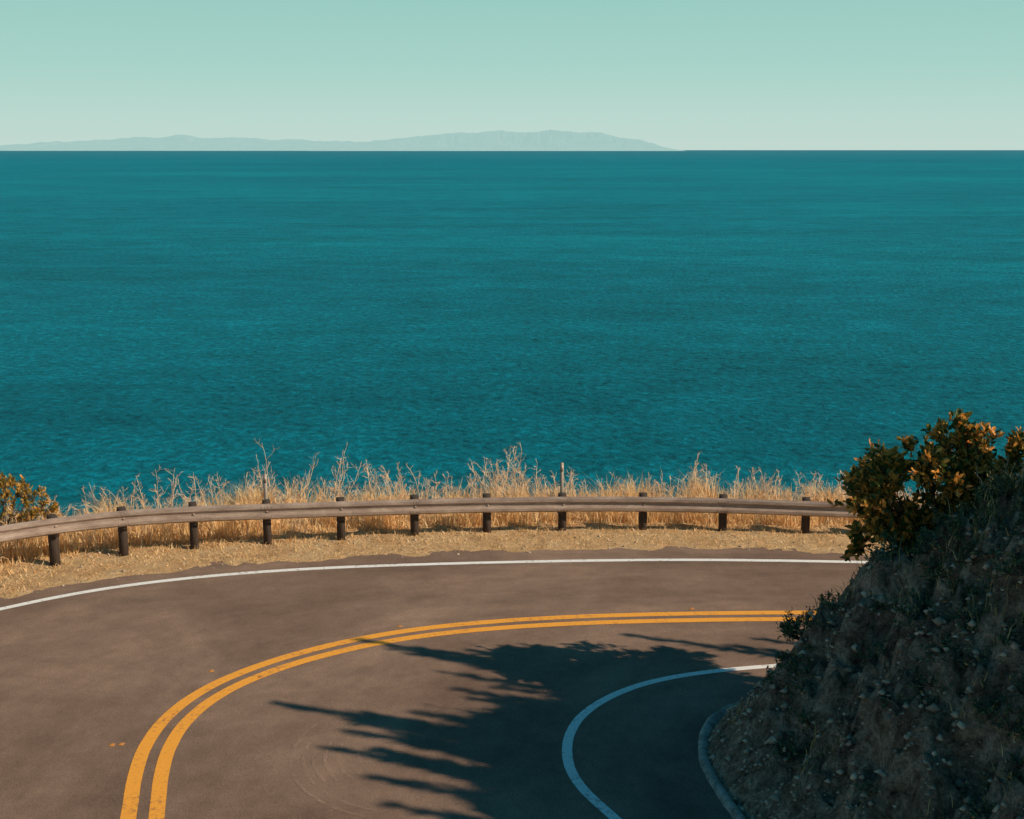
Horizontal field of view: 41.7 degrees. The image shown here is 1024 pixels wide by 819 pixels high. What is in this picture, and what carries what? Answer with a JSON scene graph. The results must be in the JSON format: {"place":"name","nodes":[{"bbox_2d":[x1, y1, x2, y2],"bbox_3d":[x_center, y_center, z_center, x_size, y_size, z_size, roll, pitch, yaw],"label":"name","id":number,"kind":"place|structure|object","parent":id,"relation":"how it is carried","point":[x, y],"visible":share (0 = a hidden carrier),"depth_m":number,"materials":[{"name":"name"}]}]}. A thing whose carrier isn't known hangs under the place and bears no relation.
{"place":"outdoors","nodes":[
{"label":"outdoors","id":0,"kind":"place"},
{"bbox_2d":[0,135,366,150],"bbox_3d":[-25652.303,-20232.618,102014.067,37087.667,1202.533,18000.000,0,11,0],"label":"distant island","id":1,"kind":"structure","parent":0,"point":[181,143],"depth_m":96870.34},
{"bbox_2d":[0,546,871,818],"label":"asphalt road","id":2,"kind":"structure","parent":0,"point":[472,725],"depth_m":25.12,"materials":[{"name":"grey asphalt"}]},
{"bbox_2d":[108,608,693,745],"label":"pavement reflector markers","id":3,"kind":"object","parent":2,"relation":"on","point":[111,744],"visible":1,"depth_m":25.38,"materials":[{"name":"brown"}]},
{"bbox_2d":[0,559,866,818],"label":"road markings","id":4,"kind":"object","parent":2,"relation":"on","point":[158,791],"visible":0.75,"depth_m":25.94,"materials":[{"name":"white paint"}]},
{"bbox_2d":[698,697,746,818],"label":"kerb","id":5,"kind":"structure","parent":2,"relation":"on","point":[723,795],"depth_m":21.65,"materials":[{"name":"concrete"}]},
{"bbox_2d":[311,130,683,150],"bbox_3d":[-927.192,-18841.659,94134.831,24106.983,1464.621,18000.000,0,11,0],"label":"distant island","id":6,"kind":"structure","parent":0,"point":[544,140],"depth_m":89065.09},
{"bbox_2d":[0,150,1023,524],"bbox_3d":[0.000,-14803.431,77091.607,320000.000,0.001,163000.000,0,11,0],"label":"sea","id":7,"kind":"structure","parent":0,"point":[824,316],"depth_m":904.76,"materials":[{"name":"liquid"}]},
{"bbox_2d":[0,483,1023,818],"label":"ground terrain","id":8,"kind":"structure","parent":0,"point":[908,783],"depth_m":20.27,"materials":[{"name":"brown soil"}]},
{"bbox_2d":[0,471,62,551],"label":"roadside bush","id":9,"kind":"object","parent":8,"relation":"on","point":[20,488],"visible":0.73,"depth_m":33.42,"materials":[{"name":"green plant"}]},
{"bbox_2d":[0,525,865,595],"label":"verge gravel","id":10,"kind":"structure","parent":8,"relation":"on","point":[414,539],"depth_m":33.73,"materials":[{"name":"beige gravel"}]},
{"bbox_2d":[0,512,880,594],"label":"trampled straw","id":11,"kind":"object","parent":8,"relation":"on","point":[502,522],"visible":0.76,"depth_m":34.50,"materials":[{"name":"beige plant"}]},
{"bbox_2d":[0,472,925,564],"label":"dry grass verge","id":12,"kind":"structure","parent":8,"relation":"on","point":[218,530],"depth_m":35.67,"materials":[{"name":"plant"}]},
{"bbox_2d":[0,492,930,566],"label":"guardrail","id":13,"kind":"object","parent":8,"relation":"on","point":[121,518],"visible":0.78,"depth_m":34.21,"materials":[{"name":"metal"}]},
{"bbox_2d":[263,474,267,498],"bbox_3d":[-6.199,2.500,33.934,0.090,1.800,0.030,-2,11,-12],"label":"road delineator","id":14,"kind":"object","parent":13,"relation":"attached to","point":[265,485],"visible":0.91,"depth_m":33.82,"materials":[{"name":"white plastic"}]},
{"bbox_2d":[560,463,563,492],"bbox_3d":[1.301,2.268,35.132,0.090,1.800,0.030,-1,11,-3],"label":"road delineator","id":15,"kind":"object","parent":13,"relation":"attached to","point":[561,477],"visible":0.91,"depth_m":35.03,"materials":[{"name":"white plastic"}]},
{"bbox_2d":[0,440,939,567],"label":"dry weed stalks","id":16,"kind":"object","parent":8,"relation":"on","point":[521,475],"visible":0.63,"depth_m":36.41,"materials":[{"name":"beige plant"}]},
{"bbox_2d":[776,606,814,642],"bbox_3d":[4.948,3.744,22.836,0.902,0.750,0.885,0,11,0],"label":"bank shrub","id":17,"kind":"object","parent":8,"relation":"on","point":[789,629],"visible":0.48,"depth_m":22.88,"materials":[{"name":"green plant"}]},
{"bbox_2d":[818,588,841,603],"bbox_3d":[5.873,3.524,23.298,1.226,0.736,1.135,0,11,0],"label":"bank shrub","id":18,"kind":"object","parent":8,"relation":"on","point":[828,596],"visible":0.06,"depth_m":23.48,"materials":[{"name":"green plant"}]},
{"bbox_2d":[707,473,1023,818],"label":"bank rubble","id":19,"kind":"object","parent":8,"relation":"on","point":[934,707],"visible":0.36,"depth_m":19.34,"materials":[{"name":"stone"}]},
{"bbox_2d":[720,463,1023,818],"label":"hillside grass","id":20,"kind":"structure","parent":8,"relation":"on","point":[907,591],"depth_m":20.06,"materials":[{"name":"brown plant"}]},
{"bbox_2d":[759,472,1023,818],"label":"hillside scrub","id":21,"kind":"object","parent":8,"relation":"on","point":[1019,728],"visible":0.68,"depth_m":19.66,"materials":[{"name":"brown plant"}]},
{"bbox_2d":[827,408,1023,568],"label":"laurel bush","id":22,"kind":"object","parent":8,"relation":"on","point":[874,481],"visible":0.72,"depth_m":22.50,"materials":[{"name":"green plant"}]},
{"bbox_2d":[915,501,979,541],"bbox_3d":[7.170,1.904,21.657,1.277,0.960,1.322,0,11,0],"label":"bank shrub","id":23,"kind":"object","parent":8,"relation":"on","point":[939,520],"visible":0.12,"depth_m":21.47,"materials":[{"name":"green plant"}]},
{"bbox_2d":[958,452,1023,511],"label":"bank weed stalks","id":24,"kind":"object","parent":8,"relation":"on","point":[995,475],"visible":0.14,"depth_m":21.16,"materials":[{"name":"brown plant"}]},
{"bbox_2d":[970,472,1022,512],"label":"bank shrub","id":25,"kind":"object","parent":8,"relation":"on","point":[993,483],"visible":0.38,"depth_m":20.84,"materials":[{"name":"green plant"}]},
{"bbox_2d":[0,0,1023,149],"label":"sky","id":26,"kind":"structure","parent":0,"point":[673,74],"materials":[{"name":"teal"}]}
]}

